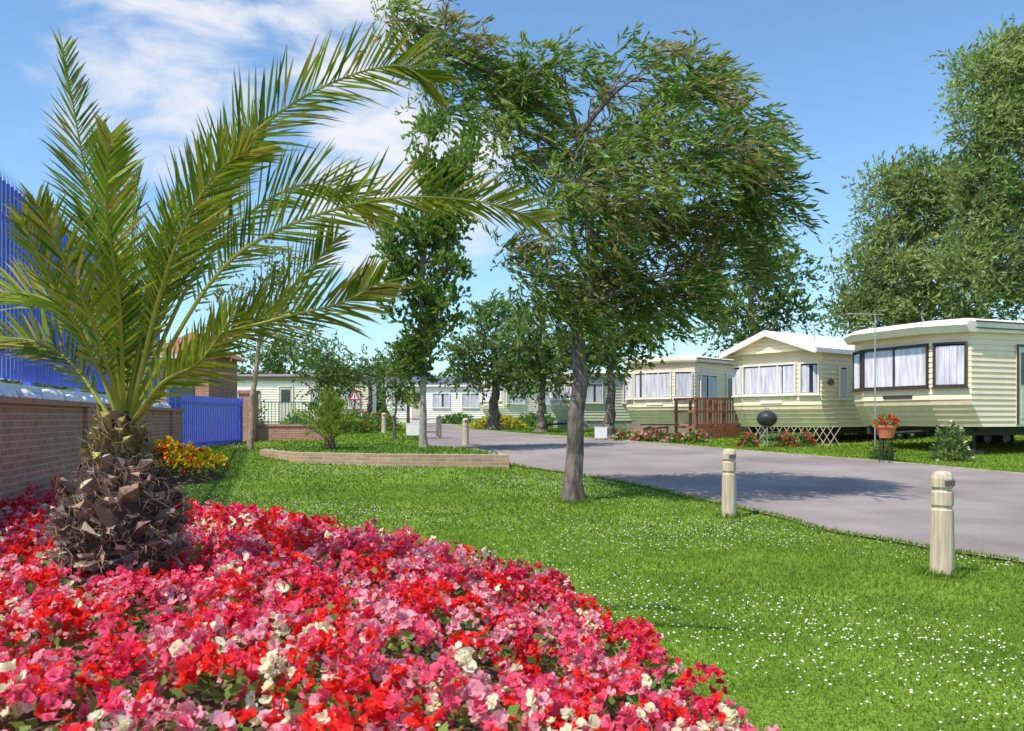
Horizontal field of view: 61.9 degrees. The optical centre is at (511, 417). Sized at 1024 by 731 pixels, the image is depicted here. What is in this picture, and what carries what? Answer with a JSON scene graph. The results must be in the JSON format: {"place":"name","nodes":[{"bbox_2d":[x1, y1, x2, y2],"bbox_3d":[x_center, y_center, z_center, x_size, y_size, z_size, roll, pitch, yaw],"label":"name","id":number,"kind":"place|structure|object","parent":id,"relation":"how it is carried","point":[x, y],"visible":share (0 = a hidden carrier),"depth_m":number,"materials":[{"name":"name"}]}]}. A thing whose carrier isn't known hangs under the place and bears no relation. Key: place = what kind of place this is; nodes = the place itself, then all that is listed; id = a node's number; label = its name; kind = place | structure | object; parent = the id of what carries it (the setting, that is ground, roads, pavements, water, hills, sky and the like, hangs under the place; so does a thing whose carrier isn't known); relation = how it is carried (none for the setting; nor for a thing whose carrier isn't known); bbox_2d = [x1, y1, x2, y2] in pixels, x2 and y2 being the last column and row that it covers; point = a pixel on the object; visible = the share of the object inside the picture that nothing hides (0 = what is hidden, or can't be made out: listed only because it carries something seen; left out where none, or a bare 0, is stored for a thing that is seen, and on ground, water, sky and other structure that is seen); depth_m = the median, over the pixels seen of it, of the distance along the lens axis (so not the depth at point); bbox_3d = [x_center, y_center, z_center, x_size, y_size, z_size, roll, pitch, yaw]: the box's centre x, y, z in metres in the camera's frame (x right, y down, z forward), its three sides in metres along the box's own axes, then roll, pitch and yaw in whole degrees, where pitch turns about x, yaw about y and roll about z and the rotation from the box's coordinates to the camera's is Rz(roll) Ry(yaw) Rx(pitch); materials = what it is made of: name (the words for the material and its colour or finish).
{"place":"outdoors","nodes":[
{"label":"outdoors","id":0,"kind":"place"},
{"bbox_2d":[0,0,1023,380],"label":"sky","id":1,"kind":"structure","parent":0,"point":[854,75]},
{"bbox_2d":[167,422,1023,730],"bbox_3d":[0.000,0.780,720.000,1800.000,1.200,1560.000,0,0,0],"label":"lawn ground","id":2,"kind":"structure","parent":0,"point":[800,688],"depth_m":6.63,"materials":[{"name":"green plant"}]},
{"bbox_2d":[0,170,170,407],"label":"blue palisade fence","id":3,"kind":"object","parent":2,"relation":"on","point":[17,368],"visible":0.26,"depth_m":11.29,"materials":[{"name":"metal"}]},
{"bbox_2d":[0,396,184,516],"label":"brick wall","id":4,"kind":"structure","parent":2,"relation":"on","point":[40,440],"depth_m":10.32,"materials":[{"name":"brown brick"}]},
{"bbox_2d":[159,460,224,484],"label":"flower mound soil","id":5,"kind":"structure","parent":2,"relation":"on","point":[176,479],"depth_m":15.38,"materials":[{"name":"brown soil"}]},
{"bbox_2d":[150,436,232,476],"bbox_3d":[-6.732,0.714,15.924,2.865,0.770,2.879,0,0,0],"label":"marigold flower bed","id":6,"kind":"object","parent":5,"relation":"on","point":[188,457],"visible":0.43,"depth_m":15.68,"materials":[{"name":"yellow plant"}]},
{"bbox_2d":[156,332,246,402],"bbox_3d":[-11.250,-0.970,30.480,2.540,4.100,3.640,0,0,0],"label":"brick gatehouse","id":7,"kind":"object","parent":2,"relation":"on","point":[221,392],"visible":0.08,"depth_m":29.55,"materials":[{"name":"brick"}]},
{"bbox_2d":[167,385,193,395],"bbox_3d":[-11.250,-0.680,28.969,1.000,1.080,0.057,0,0,0],"label":"window","id":8,"kind":"structure","parent":7,"relation":"in","point":[183,391],"depth_m":28.97,"materials":[{"name":"grey glass"}]},
{"bbox_2d":[167,390,242,447],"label":"blue gate","id":9,"kind":"structure","parent":2,"relation":"on","point":[209,421],"depth_m":24.44,"materials":[{"name":"metal"}]},
{"bbox_2d":[237,391,259,440],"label":"brick gate pillar","id":10,"kind":"structure","parent":2,"relation":"on","point":[245,395],"depth_m":27.30,"materials":[{"name":"brown brick"}]},
{"bbox_2d":[232,395,268,423],"bbox_3d":[-8.892,-0.014,28.614,1.609,1.649,1.493,0,0,0],"label":"hedge shrub","id":11,"kind":"object","parent":2,"relation":"on","point":[260,416],"visible":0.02,"depth_m":28.67,"materials":[{"name":"green plant"}]},
{"bbox_2d":[185,233,325,449],"bbox_3d":[-6.809,-1.971,23.061,3.621,6.060,2.648,0,0,0],"label":"sapling tree","id":12,"kind":"object","parent":2,"relation":"on","point":[250,439],"visible":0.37,"depth_m":22.95,"materials":[{"name":"green plant"}]},
{"bbox_2d":[0,362,570,417],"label":"distant trees","id":13,"kind":"object","parent":2,"relation":"on","point":[379,403],"visible":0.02,"depth_m":99.47,"materials":[{"name":"green plant"}]},
{"bbox_2d":[237,331,337,373],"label":"garden tree","id":14,"kind":"object","parent":2,"relation":"on","point":[274,366],"visible":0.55,"depth_m":59.31,"materials":[{"name":"green plant"}]},
{"bbox_2d":[257,424,324,440],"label":"brick wall","id":15,"kind":"structure","parent":2,"relation":"on","point":[284,432],"depth_m":27.64,"materials":[{"name":"brown brick"}]},
{"bbox_2d":[261,401,323,423],"bbox_3d":[-7.872,0.095,31.380,2.630,1.370,0.040,0,0,-17],"label":"green railing","id":16,"kind":"object","parent":2,"relation":"on","point":[285,410],"visible":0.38,"depth_m":31.24,"materials":[{"name":"metal"}]},
{"bbox_2d":[279,408,310,423],"bbox_3d":[-8.048,0.161,32.012,1.412,1.144,1.468,0,0,-41],"label":"hedge shrub","id":17,"kind":"object","parent":2,"relation":"on","point":[292,418],"visible":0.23,"depth_m":31.84,"materials":[{"name":"green plant"}]},
{"bbox_2d":[237,372,376,423],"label":"static caravan","id":18,"kind":"object","parent":2,"relation":"on","point":[271,387],"visible":0.13,"depth_m":46.04,"materials":[{"name":"paint"}]},
{"bbox_2d":[237,386,359,420],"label":"windows and doors","id":19,"kind":"structure","parent":18,"relation":"in","point":[282,390],"depth_m":46.02,"materials":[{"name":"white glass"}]},
{"bbox_2d":[284,321,363,409],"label":"garden tree","id":20,"kind":"object","parent":2,"relation":"on","point":[325,370],"visible":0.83,"depth_m":41.64,"materials":[{"name":"green plant"}]},
{"bbox_2d":[349,390,359,428],"bbox_3d":[-6.269,-0.172,34.029,0.480,1.880,0.073,0,0,0],"label":"warning sign","id":21,"kind":"object","parent":2,"relation":"on","point":[354,396],"visible":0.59,"depth_m":34.00,"materials":[{"name":"white metal"}]},
{"bbox_2d":[338,405,376,433],"bbox_3d":[-6.162,0.079,33.023,1.850,1.260,1.513,0,0,0],"label":"hedge shrub","id":22,"kind":"object","parent":2,"relation":"on","point":[366,419],"visible":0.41,"depth_m":32.90,"materials":[{"name":"green plant"}]},
{"bbox_2d":[313,342,411,418],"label":"garden tree","id":23,"kind":"object","parent":2,"relation":"on","point":[369,369],"visible":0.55,"depth_m":43.73,"materials":[{"name":"green plant"}]},
{"bbox_2d":[360,409,402,430],"bbox_3d":[-5.623,0.137,36.026,2.035,1.026,1.722,0,0,0],"label":"hedge shrub","id":24,"kind":"object","parent":2,"relation":"on","point":[389,421],"visible":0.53,"depth_m":35.85,"materials":[{"name":"green plant"}]},
{"bbox_2d":[381,413,386,433],"bbox_3d":[-4.949,0.256,33.000,0.200,0.900,0.200,0,0,-14],"label":"wooden bollard","id":25,"kind":"object","parent":2,"relation":"on","point":[383,429],"visible":0.86,"depth_m":32.92,"materials":[{"name":"brown wood"}]},
{"bbox_2d":[260,443,508,467],"bbox_3d":[-3.161,0.942,20.761,4.648,0.444,8.108,0,0,-36],"label":"raised brick bed","id":26,"kind":"object","parent":2,"relation":"on","point":[406,455],"visible":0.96,"depth_m":18.72,"materials":[{"name":"beige brick"}]},
{"bbox_2d":[283,387,370,450],"bbox_3d":[-4.477,0.050,20.985,2.113,1.661,2.283,0,0,0],"label":"palm plant","id":27,"kind":"object","parent":26,"relation":"on","point":[329,411],"visible":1,"depth_m":20.84,"materials":[{"name":"green plant"}]},
{"bbox_2d":[370,107,491,447],"bbox_3d":[-2.025,-3.525,21.972,3.203,8.965,2.831,0,0,0],"label":"poplar tree","id":28,"kind":"object","parent":26,"relation":"on","point":[434,236],"visible":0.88,"depth_m":21.66,"materials":[{"name":"green plant"}]},
{"bbox_2d":[0,477,779,730],"bbox_3d":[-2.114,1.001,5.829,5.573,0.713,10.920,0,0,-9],"label":"begonia flower bed","id":29,"kind":"object","parent":2,"relation":"on","point":[416,582],"visible":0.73,"depth_m":3.44,"materials":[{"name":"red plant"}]},
{"bbox_2d":[0,12,571,602],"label":"palm tree","id":30,"kind":"object","parent":29,"relation":"on","point":[120,498],"visible":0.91,"depth_m":4.65,"materials":[{"name":"green plant"}]},
{"bbox_2d":[369,350,419,439],"bbox_3d":[-3.829,-0.764,28.007,1.821,3.091,1.232,0,0,-38],"label":"garden tree","id":31,"kind":"object","parent":2,"relation":"on","point":[398,392],"visible":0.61,"depth_m":27.97,"materials":[{"name":"green plant"}]},
{"bbox_2d":[389,385,418,422],"bbox_3d":[-4.137,-0.324,33.826,1.620,2.009,1.688,0,0,-28],"label":"cordyline palm","id":32,"kind":"object","parent":2,"relation":"on","point":[408,403],"visible":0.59,"depth_m":33.70,"materials":[{"name":"green plant"}]},
{"bbox_2d":[406,423,418,436],"bbox_3d":[-3.466,0.460,30.003,0.540,0.540,0.075,0,0,0],"label":"white marker board","id":33,"kind":"object","parent":2,"relation":"on","point":[412,428],"visible":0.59,"depth_m":29.97,"materials":[{"name":"paint"}]},
{"bbox_2d":[382,377,490,422],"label":"static caravan","id":34,"kind":"object","parent":2,"relation":"on","point":[446,403],"visible":0.35,"depth_m":57.86,"materials":[{"name":"paint"}]},
{"bbox_2d":[386,390,478,417],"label":"windows and doors","id":35,"kind":"structure","parent":34,"relation":"in","point":[438,401],"depth_m":57.83,"materials":[{"name":"white glass"}]},
{"bbox_2d":[436,415,441,437],"bbox_3d":[-2.485,0.355,29.000,0.200,0.900,0.200,0,0,-14],"label":"wooden bollard","id":36,"kind":"object","parent":2,"relation":"on","point":[438,426],"visible":0.9,"depth_m":28.93,"materials":[{"name":"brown wood"}]},
{"bbox_2d":[435,412,475,423],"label":"hedge shrub","id":37,"kind":"object","parent":2,"relation":"on","point":[455,418],"visible":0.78,"depth_m":53.68,"materials":[{"name":"green plant"}]},
{"bbox_2d":[462,418,468,444],"bbox_3d":[-1.358,0.456,25.000,0.200,0.900,0.200,0,0,-14],"label":"wooden bollard","id":38,"kind":"object","parent":2,"relation":"on","point":[465,435],"visible":0.91,"depth_m":24.92,"materials":[{"name":"brown wood"}]},
{"bbox_2d":[432,286,556,429],"bbox_3d":[-0.618,-2.602,38.055,5.894,6.482,4.403,0,0,0],"label":"round tree","id":39,"kind":"object","parent":2,"relation":"on","point":[474,368],"visible":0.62,"depth_m":37.55,"materials":[{"name":"green plant"}]},
{"bbox_2d":[469,414,528,427],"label":"yellow shrub","id":40,"kind":"object","parent":2,"relation":"on","point":[506,421],"visible":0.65,"depth_m":41.65,"materials":[{"name":"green plant"}]},
{"bbox_2d":[479,378,558,424],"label":"static caravan","id":41,"kind":"object","parent":2,"relation":"on","point":[516,407],"visible":0.16,"depth_m":50.72,"materials":[{"name":"paint"}]},
{"bbox_2d":[479,389,549,405],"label":"windows and doors","id":42,"kind":"structure","parent":41,"relation":"in","point":[517,401],"depth_m":50.64,"materials":[{"name":"white glass"}]},
{"bbox_2d":[481,294,586,432],"bbox_3d":[1.058,-2.184,34.061,4.703,5.803,4.161,0,0,0],"label":"round tree","id":43,"kind":"object","parent":2,"relation":"on","point":[536,370],"visible":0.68,"depth_m":33.81,"materials":[{"name":"green plant"}]},
{"bbox_2d":[516,411,557,426],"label":"garden shrub","id":44,"kind":"object","parent":2,"relation":"on","point":[532,417],"visible":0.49,"depth_m":43.73,"materials":[{"name":"green plant"}]},
{"bbox_2d":[547,370,638,428],"bbox_3d":[6.197,-0.867,41.296,9.775,3.007,3.495,0,0,-18],"label":"static caravan","id":45,"kind":"object","parent":2,"relation":"on","point":[594,411],"visible":0.23,"depth_m":39.07,"materials":[{"name":"paint"}]},
{"bbox_2d":[548,383,626,404],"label":"windows and doors","id":46,"kind":"structure","parent":45,"relation":"in","point":[595,391],"depth_m":38.89,"materials":[{"name":"white glass"}]},
{"bbox_2d":[359,0,830,502],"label":"willow tree","id":47,"kind":"object","parent":2,"relation":"on","point":[622,220],"visible":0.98,"depth_m":12.70,"materials":[{"name":"green plant"}]},
{"bbox_2d":[594,427,607,439],"bbox_3d":[2.913,0.540,28.003,0.440,0.480,0.075,0,0,0],"label":"white marker board","id":48,"kind":"object","parent":2,"relation":"on","point":[600,432],"visible":0.82,"depth_m":27.97,"materials":[{"name":"paint"}]},
{"bbox_2d":[182,443,1023,730],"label":"daisies","id":49,"kind":"object","parent":2,"relation":"on","point":[869,672],"visible":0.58,"depth_m":6.26,"materials":[{"name":"white plant"}]},
{"bbox_2d":[540,285,700,438],"bbox_3d":[3.715,-1.869,29.238,5.566,5.362,3.853,0,0,0],"label":"round tree","id":50,"kind":"object","parent":2,"relation":"on","point":[594,356],"visible":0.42,"depth_m":28.78,"materials":[{"name":"green plant"}]},
{"bbox_2d":[611,429,633,440],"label":"flowering shrub","id":51,"kind":"object","parent":2,"relation":"on","point":[619,434],"visible":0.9,"depth_m":27.50,"materials":[{"name":"green plant"}]},
{"bbox_2d":[628,430,657,441],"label":"flowering shrub","id":52,"kind":"object","parent":2,"relation":"on","point":[641,436],"visible":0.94,"depth_m":27.03,"materials":[{"name":"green plant"}]},
{"bbox_2d":[645,428,666,440],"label":"flowering shrub","id":53,"kind":"object","parent":2,"relation":"on","point":[659,434],"visible":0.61,"depth_m":27.25,"materials":[{"name":"green plant"}]},
{"bbox_2d":[661,431,695,442],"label":"flowering shrub","id":54,"kind":"object","parent":2,"relation":"on","point":[676,437],"visible":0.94,"depth_m":26.27,"materials":[{"name":"green plant"}]},
{"bbox_2d":[623,354,747,433],"bbox_3d":[8.887,-0.945,36.477,10.775,3.350,3.495,0,0,-45],"label":"static caravan","id":55,"kind":"object","parent":2,"relation":"on","point":[650,395],"visible":0.41,"depth_m":33.01,"materials":[{"name":"paint"}]},
{"bbox_2d":[625,371,734,423],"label":"windows and doors","id":56,"kind":"structure","parent":55,"relation":"in","point":[648,385],"depth_m":32.96,"materials":[{"name":"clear glass"}]},
{"bbox_2d":[683,428,712,442],"bbox_3d":[5.772,0.567,26.594,0.949,0.540,0.756,0,0,0],"label":"flowering shrub","id":57,"kind":"object","parent":2,"relation":"on","point":[705,436],"visible":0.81,"depth_m":26.46,"materials":[{"name":"green plant"}]},
{"bbox_2d":[674,397,749,438],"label":"wooden deck","id":58,"kind":"structure","parent":2,"relation":"on","point":[724,430],"depth_m":29.13,"materials":[{"name":"brown wood"}]},
{"bbox_2d":[722,449,736,518],"bbox_3d":[2.900,0.923,11.400,0.200,1.020,0.200,0,0,-14],"label":"wooden bollard","id":59,"kind":"object","parent":2,"relation":"on","point":[729,499],"visible":0.91,"depth_m":11.32,"materials":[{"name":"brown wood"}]},
{"bbox_2d":[735,432,759,446],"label":"flowering shrub","id":60,"kind":"object","parent":2,"relation":"on","point":[747,439],"visible":0.95,"depth_m":24.10,"materials":[{"name":"green plant"}]},
{"bbox_2d":[675,231,828,357],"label":"dark oak tree","id":61,"kind":"object","parent":2,"relation":"on","point":[736,312],"visible":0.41,"depth_m":45.27,"materials":[{"name":"green plant"}]},
{"bbox_2d":[553,494,971,579],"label":"grass tufts","id":62,"kind":"object","parent":2,"relation":"on","point":[942,575],"visible":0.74,"depth_m":7.44,"materials":[{"name":"green plant"}]},
{"bbox_2d":[756,408,777,446],"bbox_3d":[7.198,0.276,24.091,0.584,1.089,0.602,0,0,14],"label":"kettle barbecue","id":63,"kind":"object","parent":2,"relation":"on","point":[767,418],"visible":0.99,"depth_m":23.92,"materials":[{"name":"black metal"}]},
{"bbox_2d":[775,431,798,447],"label":"flowering shrub","id":64,"kind":"object","parent":2,"relation":"on","point":[784,441],"visible":0.96,"depth_m":24.00,"materials":[{"name":"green plant"}]},
{"bbox_2d":[748,427,840,445],"bbox_3d":[8.069,0.541,24.426,2.562,0.550,0.035,0,0,9],"label":"trellis fence","id":65,"kind":"object","parent":2,"relation":"on","point":[797,436],"visible":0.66,"depth_m":24.39,"materials":[{"name":"white wood"}]},
{"bbox_2d":[795,429,816,446],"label":"flowering shrub","id":66,"kind":"object","parent":2,"relation":"on","point":[810,436],"visible":0.86,"depth_m":24.19,"materials":[{"name":"green plant"}]},
{"bbox_2d":[719,330,926,443],"bbox_3d":[11.784,-0.905,29.325,10.715,3.610,3.580,0,0,-37],"label":"static caravan","id":67,"kind":"object","parent":2,"relation":"on","point":[794,380],"visible":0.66,"depth_m":26.15,"materials":[{"name":"paint"}]},
{"bbox_2d":[731,362,849,403],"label":"windows and doors","id":68,"kind":"structure","parent":67,"relation":"in","point":[779,379],"depth_m":26.10,"materials":[{"name":"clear glass"}]},
{"bbox_2d":[799,322,818,340],"bbox_3d":[9.241,-2.449,26.470,0.600,1.058,0.300,0,0,-11],"label":"tv aerial","id":69,"kind":"object","parent":67,"relation":"attached to","point":[814,325],"visible":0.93,"depth_m":26.49,"materials":[{"name":"silver metal"}]},
{"bbox_2d":[844,310,884,455],"bbox_3d":[8.263,-0.749,19.950,1.000,3.558,0.300,0,0,-11],"label":"tv aerial","id":70,"kind":"object","parent":2,"relation":"on","point":[874,314],"visible":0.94,"depth_m":19.99,"materials":[{"name":"silver metal"}]},
{"bbox_2d":[866,440,896,459],"bbox_3d":[8.615,0.771,19.892,0.716,0.547,0.634,0,0,19],"label":"garden shrub","id":71,"kind":"object","parent":2,"relation":"on","point":[876,453],"visible":0.67,"depth_m":19.80,"materials":[{"name":"green plant"}]},
{"bbox_2d":[875,425,896,462],"bbox_3d":[8.417,0.587,19.200,0.460,0.841,0.448,0,0,0],"label":"terracotta planter","id":72,"kind":"object","parent":2,"relation":"on","point":[885,431],"visible":0.94,"depth_m":19.06,"materials":[{"name":"orange ceramic"}]},
{"bbox_2d":[872,414,900,426],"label":"planter flowers","id":73,"kind":"object","parent":72,"relation":"in","point":[888,418],"visible":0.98,"depth_m":19.13,"materials":[{"name":"red plant"}]},
{"bbox_2d":[806,138,1015,336],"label":"willow tree","id":74,"kind":"object","parent":2,"relation":"on","point":[903,186],"visible":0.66,"depth_m":43.12,"materials":[{"name":"green plant"}]},
{"bbox_2d":[843,318,1023,454],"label":"static caravan","id":75,"kind":"object","parent":2,"relation":"on","point":[968,373],"visible":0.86,"depth_m":21.30,"materials":[{"name":"paint"}]},
{"bbox_2d":[851,341,1023,424],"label":"windows and doors","id":76,"kind":"structure","parent":75,"relation":"in","point":[906,367],"depth_m":21.65,"materials":[{"name":"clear glass"}]},
{"bbox_2d":[930,471,954,578],"bbox_3d":[3.740,0.970,7.420,0.200,1.020,0.200,0,0,-14],"label":"wooden bollard","id":77,"kind":"object","parent":2,"relation":"on","point":[942,546],"visible":0.93,"depth_m":7.34,"materials":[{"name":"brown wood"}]},
{"bbox_2d":[927,419,974,461],"bbox_3d":[10.044,0.541,19.603,0.971,1.022,0.937,0,0,-33],"label":"garden shrub","id":78,"kind":"object","parent":2,"relation":"on","point":[958,442],"visible":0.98,"depth_m":19.50,"materials":[{"name":"green plant"}]},
{"bbox_2d":[913,13,1023,320],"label":"willow tree","id":79,"kind":"object","parent":2,"relation":"on","point":[997,112],"visible":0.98,"depth_m":39.42,"materials":[{"name":"green plant"}]},
{"bbox_2d":[427,423,1023,560],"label":"road","id":80,"kind":"structure","parent":0,"point":[890,499],"depth_m":15.39,"materials":[{"name":"grey asphalt"}]},
{"bbox_2d":[404,422,1023,561],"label":"road edging","id":81,"kind":"object","parent":80,"relation":"on","point":[842,532],"visible":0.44,"depth_m":19.21,"materials":[{"name":"grey concrete"}]}
]}

